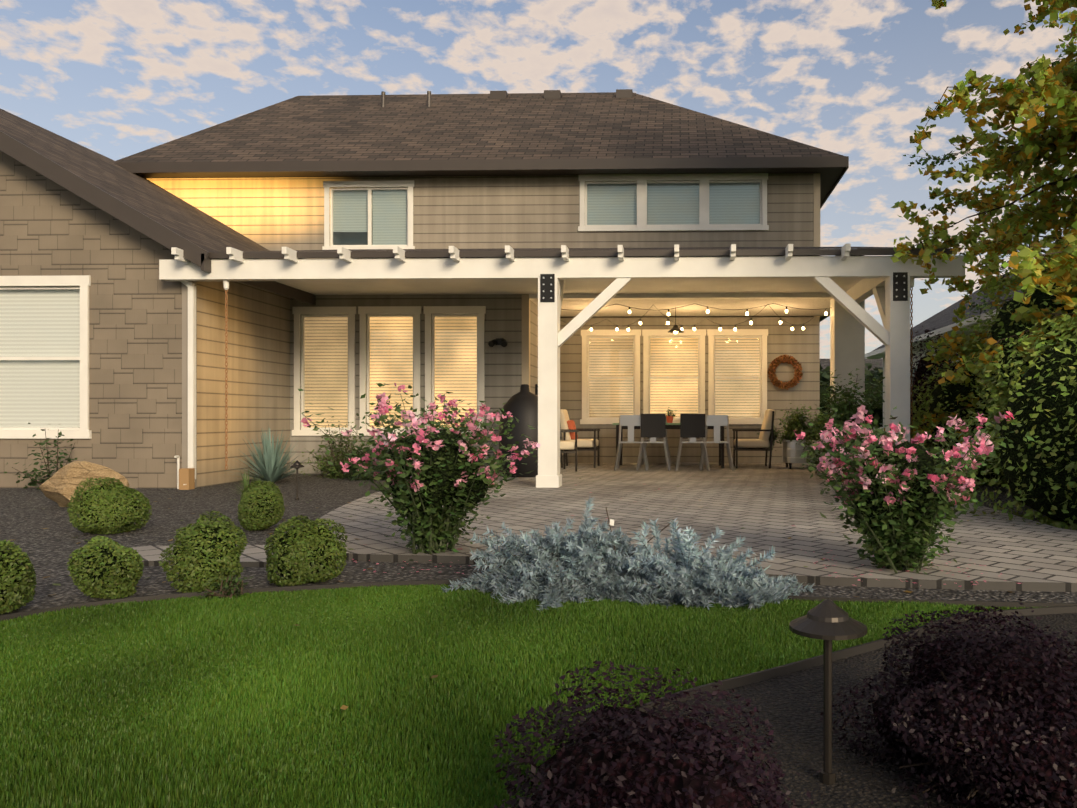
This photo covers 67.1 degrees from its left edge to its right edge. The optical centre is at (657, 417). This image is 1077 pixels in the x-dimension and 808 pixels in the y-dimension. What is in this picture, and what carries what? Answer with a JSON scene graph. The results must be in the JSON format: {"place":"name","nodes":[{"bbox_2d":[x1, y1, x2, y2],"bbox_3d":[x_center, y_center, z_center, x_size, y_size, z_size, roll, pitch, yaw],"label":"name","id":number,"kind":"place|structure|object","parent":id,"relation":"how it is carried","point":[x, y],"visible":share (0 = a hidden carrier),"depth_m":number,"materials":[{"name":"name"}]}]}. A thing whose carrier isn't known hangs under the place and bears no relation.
{"place":"outdoors","nodes":[
{"label":"outdoors","id":0,"kind":"place"},
{"bbox_2d":[0,150,181,487],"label":"exterior wall","id":1,"kind":"structure","parent":0,"point":[48,227],"depth_m":9.92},
{"bbox_2d":[0,109,282,258],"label":"roof","id":2,"kind":"structure","parent":1,"relation":"on","point":[175,214],"depth_m":11.60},
{"bbox_2d":[0,131,315,304],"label":"roof fascia","id":3,"kind":"structure","parent":2,"relation":"attached to","point":[96,196],"depth_m":9.54,"materials":[{"name":"wood"}]},
{"bbox_2d":[180,281,195,484],"bbox_3d":[-5.862,-0.523,9.784,0.360,2.784,0.193,0,0,1],"label":"downspout","id":4,"kind":"object","parent":3,"relation":"attached to","point":[191,374],"visible":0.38,"depth_m":9.82,"materials":[{"name":"white paint"}]},
{"bbox_2d":[182,281,196,487],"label":"corner trim","id":5,"kind":"structure","parent":1,"relation":"attached to","point":[184,376],"depth_m":9.88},
{"bbox_2d":[130,545,273,566],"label":"ground path","id":6,"kind":"structure","parent":0,"point":[253,556],"depth_m":4.89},
{"bbox_2d":[197,281,289,486],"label":"wing side wall","id":7,"kind":"structure","parent":0,"point":[258,360],"depth_m":10.99,"materials":[{"name":"wood"}]},
{"bbox_2d":[290,294,521,473],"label":"house wall","id":8,"kind":"structure","parent":0,"point":[502,365],"depth_m":12.37,"materials":[{"name":"wood"}]},
{"bbox_2d":[147,173,813,317],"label":"house upper walls","id":9,"kind":"structure","parent":8,"relation":"on","point":[457,212],"depth_m":14.62,"materials":[{"name":"wood"}]},
{"bbox_2d":[333,190,372,244],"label":"house windows","id":10,"kind":"structure","parent":9,"relation":"in","point":[340,240],"depth_m":15.18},
{"bbox_2d":[368,188,371,245],"bbox_3d":[-5.291,-3.685,14.716,0.060,1.088,0.050,0,0,1],"label":"window mullion","id":11,"kind":"object","parent":10,"relation":"attached to","point":[369,217],"visible":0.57,"depth_m":14.69},
{"bbox_2d":[333,190,406,244],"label":"window blinds","id":12,"kind":"object","parent":10,"relation":"attached to","point":[381,209],"depth_m":14.77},
{"bbox_2d":[0,173,768,438],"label":"window frames","id":13,"kind":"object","parent":9,"relation":"attached to","point":[82,283],"depth_m":14.45,"materials":[{"name":"wood"}]},
{"bbox_2d":[0,183,759,427],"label":"house windows","id":14,"kind":"structure","parent":13,"relation":"in","point":[661,381],"depth_m":12.48,"materials":[{"name":"glass"}]},
{"bbox_2d":[0,290,79,427],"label":"window blinds","id":15,"kind":"object","parent":14,"relation":"attached to","point":[32,345],"depth_m":10.05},
{"bbox_2d":[305,317,759,427],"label":"window blinds","id":16,"kind":"object","parent":14,"relation":"in","point":[335,383],"depth_m":14.60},
{"bbox_2d":[370,316,697,427],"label":"window blinds","id":17,"kind":"object","parent":14,"relation":"attached to","point":[668,346],"depth_m":12.50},
{"bbox_2d":[587,183,759,224],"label":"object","id":18,"kind":"object","parent":14,"relation":"in","point":[670,199],"depth_m":14.64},
{"bbox_2d":[637,180,708,225],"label":"window mullions","id":19,"kind":"object","parent":13,"relation":"attached to","point":[642,202],"visible":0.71,"depth_m":14.51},
{"bbox_2d":[114,92,842,161],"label":"house roof","id":20,"kind":"structure","parent":9,"relation":"on","point":[457,126],"depth_m":15.57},
{"bbox_2d":[114,156,848,208],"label":"roof fascia","id":21,"kind":"structure","parent":20,"relation":"attached to","point":[831,170],"depth_m":14.21,"materials":[{"name":"wood"}]},
{"bbox_2d":[381,89,632,107],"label":"roof vents","id":22,"kind":"object","parent":20,"relation":"on","point":[557,94],"visible":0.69,"depth_m":17.69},
{"bbox_2d":[522,173,819,388],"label":"corner boards","id":23,"kind":"object","parent":9,"relation":"attached to","point":[525,339],"visible":0.46,"depth_m":12.32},
{"bbox_2d":[488,338,506,346],"bbox_3d":[-2.434,-1.149,12.256,0.297,0.144,0.181,0,0,1],"label":"wall sconce","id":24,"kind":"object","parent":8,"relation":"attached to","point":[502,342],"depth_m":12.20,"materials":[{"name":"black metal"}]},
{"bbox_2d":[0,429,1047,807],"bbox_3d":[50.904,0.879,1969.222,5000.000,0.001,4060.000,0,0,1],"label":"fallen leaf","id":25,"kind":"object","parent":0,"point":[368,737],"depth_m":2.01,"materials":[{"name":"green plant"}]},
{"bbox_2d":[296,624,437,709],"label":"fallen leaves","id":26,"kind":"object","parent":25,"relation":"on","point":[344,707],"visible":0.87,"depth_m":2.33,"materials":[{"name":"brown plant"}]},
{"bbox_2d":[0,579,1076,621],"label":"lawn edging","id":27,"kind":"object","parent":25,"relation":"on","point":[1010,605],"visible":0.46,"depth_m":3.74,"materials":[{"name":"grey concrete"}]},
{"bbox_2d":[820,362,882,427],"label":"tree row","id":28,"kind":"object","parent":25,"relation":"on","point":[877,373],"visible":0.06,"depth_m":50.02,"materials":[{"name":"green plant"}]},
{"bbox_2d":[0,474,1076,614],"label":"gravel beds","id":29,"kind":"object","parent":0,"point":[27,515],"visible":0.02,"depth_m":5.83,"materials":[{"name":"gravel"}]},
{"bbox_2d":[0,539,36,614],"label":"boxwood","id":30,"kind":"object","parent":29,"relation":"on","point":[18,583],"visible":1,"depth_m":3.54,"materials":[{"name":"green plant"}]},
{"bbox_2d":[4,423,79,488],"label":"shrub","id":31,"kind":"object","parent":29,"relation":"on","point":[35,482],"visible":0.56,"depth_m":9.48,"materials":[{"name":"green plant"}]},
{"bbox_2d":[39,461,129,506],"bbox_3d":[-5.634,0.657,7.833,0.711,0.482,0.546,0,0,27],"label":"sandstone rock","id":32,"kind":"object","parent":29,"relation":"on","point":[59,485],"visible":0.54,"depth_m":7.66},
{"bbox_2d":[66,535,143,598],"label":"boxwood","id":33,"kind":"object","parent":29,"relation":"on","point":[107,567],"visible":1,"depth_m":3.79,"materials":[{"name":"green plant"}]},
{"bbox_2d":[66,477,151,534],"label":"boxwood","id":34,"kind":"object","parent":29,"relation":"on","point":[105,508],"visible":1,"depth_m":5.93,"materials":[{"name":"green plant"}]},
{"bbox_2d":[174,456,179,488],"bbox_3d":[-5.888,0.672,9.802,0.028,0.414,0.074,0,0,1],"label":"wall pipe","id":35,"kind":"object","parent":29,"relation":"on","point":[178,462],"depth_m":9.81,"materials":[{"name":"white paint"}]},
{"bbox_2d":[179,468,194,489],"bbox_3d":[-5.740,0.749,9.751,0.120,0.260,0.120,0,0,1],"label":"valve box","id":36,"kind":"object","parent":29,"relation":"on","point":[187,476],"visible":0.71,"depth_m":9.69,"materials":[{"name":"brown"}]},
{"bbox_2d":[159,510,247,592],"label":"boxwood","id":37,"kind":"object","parent":29,"relation":"on","point":[202,553],"visible":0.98,"depth_m":3.96,"materials":[{"name":"green plant"}]},
{"bbox_2d":[196,568,251,599],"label":"plant","id":38,"kind":"object","parent":29,"relation":"on","point":[226,590],"visible":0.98,"depth_m":3.85,"materials":[{"name":"green plant"}]},
{"bbox_2d":[225,469,261,494],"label":"plant","id":39,"kind":"object","parent":29,"relation":"on","point":[245,483],"visible":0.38,"depth_m":8.90,"materials":[{"name":"green"}]},
{"bbox_2d":[237,480,284,530],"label":"boxwood","id":40,"kind":"object","parent":29,"relation":"on","point":[261,505],"visible":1,"depth_m":6.08,"materials":[{"name":"green plant"}]},
{"bbox_2d":[218,427,316,482],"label":"yucca","id":41,"kind":"object","parent":29,"relation":"on","point":[272,468],"visible":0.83,"depth_m":10.55,"materials":[{"name":"teal"}]},
{"bbox_2d":[290,460,303,499],"bbox_3d":[-3.822,0.665,8.481,0.140,0.427,0.140,0,0,1],"label":"path light","id":42,"kind":"object","parent":29,"relation":"on","point":[296,465],"visible":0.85,"depth_m":8.47,"materials":[{"name":"brown metal"}]},
{"bbox_2d":[264,515,347,586],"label":"boxwood","id":43,"kind":"object","parent":29,"relation":"on","point":[307,550],"visible":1,"depth_m":4.14,"materials":[{"name":"green plant"}]},
{"bbox_2d":[293,416,370,478],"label":"shrub","id":44,"kind":"object","parent":29,"relation":"on","point":[334,469],"visible":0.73,"depth_m":11.54,"materials":[{"name":"green plant"}]},
{"bbox_2d":[340,447,388,480],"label":"dark shrub","id":45,"kind":"object","parent":29,"relation":"on","point":[360,477],"visible":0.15,"depth_m":11.16,"materials":[{"name":"green plant"}]},
{"bbox_2d":[352,559,487,573],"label":"rose petals","id":46,"kind":"object","parent":29,"relation":"on","point":[413,569],"visible":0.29,"depth_m":4.55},
{"bbox_2d":[11,493,1023,596],"bbox_3d":[-1.017,0.867,6.349,10.015,0.014,6.145,0,0,1],"label":"fallen leaf","id":47,"kind":"object","parent":29,"relation":"on","point":[341,581],"visible":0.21,"depth_m":4.61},
{"bbox_2d":[441,497,663,611],"bbox_3d":[-0.485,0.662,4.136,1.147,0.433,1.127,0,0,1],"label":"silver foliage shrub","id":48,"kind":"object","parent":29,"relation":"on","point":[524,568],"visible":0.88,"depth_m":3.96,"materials":[{"name":"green plant"}]},
{"bbox_2d":[606,507,670,556],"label":"stems","id":49,"kind":"object","parent":48,"relation":"on","point":[643,545],"visible":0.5,"depth_m":4.10,"materials":[{"name":"brown plant"}]},
{"bbox_2d":[567,518,814,609],"bbox_3d":[0.124,0.702,4.008,1.239,0.407,0.885,0,0,25],"label":"blue spruce","id":50,"kind":"object","parent":29,"relation":"on","point":[692,578],"visible":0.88,"depth_m":3.86,"materials":[{"name":"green plant"}]},
{"bbox_2d":[879,326,981,484],"bbox_3d":[3.936,-0.200,11.096,1.979,2.204,1.844,0,0,-26],"label":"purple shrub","id":51,"kind":"object","parent":29,"relation":"on","point":[920,371],"depth_m":11.05,"materials":[{"name":"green plant"}]},
{"bbox_2d":[910,312,1008,486],"bbox_3d":[4.393,-0.266,10.564,2.453,2.305,2.622,0,0,1],"label":"shrub","id":52,"kind":"object","parent":29,"relation":"on","point":[945,394],"visible":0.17,"depth_m":9.84,"materials":[{"name":"green plant"}]},
{"bbox_2d":[881,0,1076,443],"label":"tree","id":53,"kind":"object","parent":29,"relation":"on","point":[1054,88],"visible":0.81,"depth_m":7.91,"materials":[{"name":"green plant"}]},
{"bbox_2d":[903,22,1076,330],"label":"tree","id":54,"kind":"object","parent":29,"relation":"on","point":[950,155],"visible":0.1,"depth_m":14.28,"materials":[{"name":"green plant"}]},
{"bbox_2d":[953,309,1076,529],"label":"shrub","id":55,"kind":"object","parent":29,"relation":"on","point":[1040,472],"visible":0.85,"depth_m":6.27,"materials":[{"name":"green plant"}]},
{"bbox_2d":[959,248,1076,504],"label":"shrub","id":56,"kind":"object","parent":29,"relation":"on","point":[1001,328],"visible":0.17,"depth_m":8.16,"materials":[{"name":"green plant"}]},
{"bbox_2d":[0,0,1076,358],"label":"sky","id":57,"kind":"structure","parent":0,"point":[115,79],"materials":[{"name":"blue"}]},
{"bbox_2d":[323,472,1029,569],"bbox_3d":[0.220,0.824,8.188,6.413,0.014,8.007,0,0,1],"label":"fallen leaf","id":58,"kind":"object","parent":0,"point":[621,498],"visible":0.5,"depth_m":6.51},
{"bbox_2d":[318,463,1076,591],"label":"paver patio","id":59,"kind":"structure","parent":0,"point":[1046,554],"depth_m":6.14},
{"bbox_2d":[298,383,540,560],"bbox_3d":[-1.512,0.346,4.976,1.422,1.122,1.417,0,0,-36],"label":"rose bush","id":60,"kind":"object","parent":59,"relation":"on","point":[432,472],"visible":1,"depth_m":4.78,"materials":[{"name":"green plant"}]},
{"bbox_2d":[499,384,537,476],"bbox_3d":[-1.895,0.174,11.432,0.740,1.310,0.729,0,0,1],"label":"covered kamado grill","id":61,"kind":"object","parent":59,"relation":"on","point":[521,406],"visible":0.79,"depth_m":11.12,"materials":[{"name":"black"}]},
{"bbox_2d":[159,243,964,487],"bbox_3d":[-1.166,-0.584,10.783,9.650,2.825,3.060,0,0,1],"label":"pergola","id":62,"kind":"object","parent":59,"relation":"on","point":[892,335],"visible":0.85,"depth_m":9.50,"materials":[{"name":"wood"}]},
{"bbox_2d":[225,290,227,469],"bbox_3d":[-5.240,-0.472,9.718,0.035,2.214,0.035,0,0,1],"label":"rain chain","id":63,"kind":"object","parent":62,"relation":"hanging from","point":[226,380],"visible":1,"depth_m":9.72,"materials":[{"name":"orange metal"}]},
{"bbox_2d":[223,280,229,289],"bbox_3d":[-5.240,-1.611,9.718,0.070,0.120,0.067,0,0,1],"label":"rain chain cup","id":64,"kind":"object","parent":63,"relation":"attached to","point":[226,284],"visible":1,"depth_m":9.70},
{"bbox_2d":[276,278,863,294],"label":"patio ceiling","id":65,"kind":"structure","parent":62,"relation":"attached to","point":[633,286],"depth_m":11.62,"materials":[{"name":"wood"}]},
{"bbox_2d":[243,247,909,251],"bbox_3d":[-1.114,-2.541,12.037,9.310,1.100,5.050,0,0,1],"label":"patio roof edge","id":66,"kind":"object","parent":62,"relation":"on","point":[685,248],"depth_m":11.35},
{"bbox_2d":[173,248,952,258],"bbox_3d":[-1.112,-2.502,12.031,9.314,1.171,5.062,0,0,1],"label":"house shed roof edge","id":67,"kind":"object","parent":66,"relation":"attached to","point":[572,253],"visible":0.74,"depth_m":9.49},
{"bbox_2d":[543,275,904,298],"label":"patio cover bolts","id":68,"kind":"object","parent":62,"relation":"attached to","point":[551,284],"visible":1,"depth_m":9.48,"materials":[{"name":"black metal"}]},
{"bbox_2d":[540,272,907,301],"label":"patio cover brackets","id":69,"kind":"object","parent":62,"relation":"attached to","point":[900,286],"visible":0.96,"depth_m":9.38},
{"bbox_2d":[910,288,912,439],"bbox_3d":[3.038,-0.472,9.554,0.035,2.214,0.035,0,0,1],"label":"rain chain","id":70,"kind":"object","parent":62,"relation":"hanging from","point":[911,360],"visible":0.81,"depth_m":9.55,"materials":[{"name":"orange metal"}]},
{"bbox_2d":[910,277,913,287],"bbox_3d":[3.038,-1.611,9.554,0.070,0.120,0.067,0,0,1],"label":"rain chain cup","id":71,"kind":"object","parent":70,"relation":"attached to","point":[911,282],"visible":0.77,"depth_m":9.53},
{"bbox_2d":[560,430,578,471],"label":"arm chair","id":72,"kind":"object","parent":59,"relation":"on","point":[566,446],"visible":0.21,"depth_m":12.30,"materials":[{"name":"brown metal"}]},
{"bbox_2d":[560,409,599,467],"bbox_3d":[-1.329,0.345,13.468,0.675,0.969,0.645,0,0,1],"label":"arm chair","id":73,"kind":"object","parent":59,"relation":"on","point":[566,423],"visible":0.75,"depth_m":13.21,"materials":[{"name":"fabric"}]},
{"bbox_2d":[614,415,648,470],"bbox_3d":[-0.409,0.395,12.774,0.542,0.873,0.522,0,0,1],"label":"bistro chair","id":74,"kind":"object","parent":59,"relation":"on","point":[630,421],"visible":0.79,"depth_m":12.55,"materials":[{"name":"silver metal"}]},
{"bbox_2d":[636,414,670,470],"bbox_3d":[-0.060,0.385,12.735,0.542,0.893,0.522,0,0,1],"label":"bistro chair","id":75,"kind":"object","parent":59,"relation":"on","point":[653,426],"visible":0.96,"depth_m":12.48,"materials":[{"name":"black metal"}]},
{"bbox_2d":[641,419,670,464],"bbox_3d":[-0.023,0.395,14.185,0.542,0.873,0.522,0,0,1],"label":"bistro chair","id":76,"kind":"object","parent":59,"relation":"on","point":[642,459],"visible":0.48,"depth_m":13.99,"materials":[{"name":"silver metal"}]},
{"bbox_2d":[613,423,723,467],"bbox_3d":[0.219,0.459,13.478,1.880,0.740,0.900,0,0,1],"label":"dining table","id":77,"kind":"object","parent":59,"relation":"on","point":[677,426],"visible":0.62,"depth_m":13.10,"materials":[{"name":"grey"}]},
{"bbox_2d":[666,416,672,422],"bbox_3d":[0.209,0.031,13.478,0.130,0.115,0.130,0,0,1],"label":"table pot","id":78,"kind":"object","parent":77,"relation":"on","point":[669,419],"visible":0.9,"depth_m":13.43,"materials":[{"name":"orange"}]},
{"bbox_2d":[666,407,675,417],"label":"table plant","id":79,"kind":"object","parent":78,"relation":"on","point":[670,413],"visible":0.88,"depth_m":13.46,"materials":[{"name":"green plant"}]},
{"bbox_2d":[530,300,819,462],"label":"house recess walls","id":80,"kind":"structure","parent":59,"relation":"on","point":[799,345],"depth_m":14.51,"materials":[{"name":"wood"}]},
{"bbox_2d":[535,384,537,394],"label":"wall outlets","id":81,"kind":"object","parent":80,"relation":"attached to","point":[536,389],"depth_m":12.93,"materials":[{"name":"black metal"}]},
{"bbox_2d":[529,293,832,315],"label":"ceiling beam","id":82,"kind":"structure","parent":80,"relation":"on","point":[707,296],"depth_m":12.28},
{"bbox_2d":[531,299,830,316],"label":"patio ceiling","id":83,"kind":"structure","parent":80,"relation":"on","point":[659,305],"depth_m":13.36,"materials":[{"name":"wood"}]},
{"bbox_2d":[668,307,682,332],"bbox_3d":[0.304,-1.631,13.276,0.280,0.420,0.273,0,0,1],"label":"pendant lamp","id":84,"kind":"object","parent":83,"relation":"attached to","point":[675,327],"visible":1,"depth_m":13.24,"materials":[{"name":"black metal"}]},
{"bbox_2d":[561,303,831,325],"bbox_3d":[0.607,-1.671,13.427,4.905,0.228,1.886,0,0,1],"label":"string light wire","id":85,"kind":"object","parent":80,"relation":"attached to","point":[706,318],"visible":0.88,"depth_m":12.53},
{"bbox_2d":[591,306,826,327],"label":"string light sockets","id":86,"kind":"object","parent":85,"relation":"hanging from","point":[720,325],"visible":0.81,"depth_m":13.02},
{"bbox_2d":[590,309,827,330],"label":"light bulbs","id":87,"kind":"object","parent":86,"relation":"in","point":[720,328],"visible":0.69,"depth_m":13.02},
{"bbox_2d":[768,354,802,389],"bbox_3d":[2.304,-0.820,14.407,0.648,0.660,0.161,0,0,1],"label":"dried wreath","id":88,"kind":"object","parent":80,"relation":"attached to","point":[790,359],"visible":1,"depth_m":14.38,"materials":[{"name":"brown plant"}]},
{"bbox_2d":[676,437,705,464],"bbox_3d":[0.597,0.395,14.168,0.542,0.873,0.522,0,0,1],"label":"bistro chair","id":89,"kind":"object","parent":59,"relation":"on","point":[700,439],"visible":0.19,"depth_m":13.98,"materials":[{"name":"silver metal"}]},
{"bbox_2d":[675,414,709,470],"bbox_3d":[0.559,0.385,12.719,0.542,0.893,0.522,0,0,1],"label":"bistro chair","id":90,"kind":"object","parent":59,"relation":"on","point":[692,426],"visible":0.96,"depth_m":12.46,"materials":[{"name":"black metal"}]},
{"bbox_2d":[673,462,717,464],"bbox_3d":[0.680,0.817,14.266,0.800,0.016,0.400,0,0,1],"label":"door mat","id":91,"kind":"object","parent":59,"relation":"on","point":[695,463],"depth_m":14.10,"materials":[{"name":"brown"}]},
{"bbox_2d":[699,415,733,470],"bbox_3d":[0.940,0.395,12.739,0.542,0.873,0.522,0,0,1],"label":"bistro chair","id":92,"kind":"object","parent":59,"relation":"on","point":[716,421],"visible":0.85,"depth_m":12.52,"materials":[{"name":"silver metal"}]},
{"bbox_2d":[732,409,775,467],"bbox_3d":[1.615,0.345,13.392,0.675,0.969,0.645,0,0,1],"label":"arm chair","id":93,"kind":"object","parent":59,"relation":"on","point":[762,443],"visible":1,"depth_m":13.12,"materials":[{"name":"fabric"}]},
{"bbox_2d":[755,423,785,450],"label":"plant","id":94,"kind":"object","parent":59,"relation":"on","point":[775,433],"visible":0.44,"depth_m":13.67,"materials":[{"name":"green plant"}]},
{"bbox_2d":[782,439,826,468],"bbox_3d":[2.420,0.593,13.096,0.724,0.468,0.569,0,0,1],"label":"stock tank planter","id":95,"kind":"object","parent":59,"relation":"on","point":[792,450],"visible":0.52,"depth_m":12.84,"materials":[{"name":"silver metal"}]},
{"bbox_2d":[777,403,815,446],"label":"potted plant","id":96,"kind":"object","parent":95,"relation":"on","point":[797,419],"visible":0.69,"depth_m":13.01,"materials":[{"name":"green plant"}]},
{"bbox_2d":[802,412,827,439],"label":"potted plant","id":97,"kind":"object","parent":95,"relation":"on","point":[813,431],"visible":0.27,"depth_m":13.01,"materials":[{"name":"green plant"}]},
{"bbox_2d":[791,399,884,472],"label":"plant","id":98,"kind":"object","parent":59,"relation":"on","point":[816,463],"visible":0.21,"depth_m":11.78,"materials":[{"name":"green plant"}]},
{"bbox_2d":[830,298,864,440],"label":"patio column","id":99,"kind":"structure","parent":59,"relation":"on","point":[847,342],"depth_m":12.21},
{"bbox_2d":[794,405,1034,573],"bbox_3d":[1.351,0.417,4.428,1.302,0.972,1.226,0,0,1],"label":"rose bush","id":100,"kind":"object","parent":59,"relation":"on","point":[900,496],"visible":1,"depth_m":4.21,"materials":[{"name":"green plant"}]},
{"bbox_2d":[817,552,1020,586],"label":"rose petals","id":101,"kind":"object","parent":59,"relation":"on","point":[925,569],"visible":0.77,"depth_m":4.22,"materials":[{"name":"pink plant"}]},
{"bbox_2d":[820,316,828,321],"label":"roof","id":102,"kind":"structure","parent":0,"point":[822,318],"depth_m":20.07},
{"bbox_2d":[820,359,882,428],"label":"houses","id":103,"kind":"structure","parent":0,"point":[824,363],"depth_m":61.93,"materials":[{"name":"grey"}]},
{"bbox_2d":[653,613,1076,807],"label":"ground","id":104,"kind":"structure","parent":0,"point":[789,706],"depth_m":2.23,"materials":[{"name":"soil"}]},
{"bbox_2d":[492,660,824,807],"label":"barberry","id":105,"kind":"object","parent":104,"relation":"on","point":[614,756],"visible":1,"depth_m":1.32,"materials":[{"name":"purple plant"}]},
{"bbox_2d":[530,606,1076,801],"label":"lawn edging","id":106,"kind":"object","parent":104,"relation":"on","point":[750,678],"visible":0.4,"depth_m":2.80,"materials":[{"name":"grey metal"}]},
{"bbox_2d":[789,599,866,784],"bbox_3d":[0.409,0.657,1.919,0.184,0.444,0.184,0,0,1],"label":"path light","id":107,"kind":"object","parent":104,"relation":"on","point":[827,621],"visible":1,"depth_m":1.90,"materials":[{"name":"brown metal"}]},
{"bbox_2d":[820,599,1076,807],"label":"barberry","id":108,"kind":"object","parent":104,"relation":"on","point":[980,718],"visible":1,"depth_m":1.81,"materials":[{"name":"purple plant"}]},
{"bbox_2d":[865,255,1044,430],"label":"neighbour house","id":109,"kind":"structure","parent":0,"point":[941,322],"depth_m":21.68,"materials":[{"name":"white paint"}]},
{"bbox_3d":[2.500,0.664,10.418,0.410,0.330,0.404,0,0,1],"label":"terracotta pot","id":110,"kind":"object","parent":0,"visible":0},
{"bbox_2d":[803,368,884,465],"bbox_3d":[2.505,0.005,10.366,1.148,1.296,1.260,0,0,1],"label":"shrub","id":111,"kind":"object","parent":110,"relation":"on","point":[846,406],"visible":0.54,"depth_m":10.35,"materials":[{"name":"green plant"}]}
]}

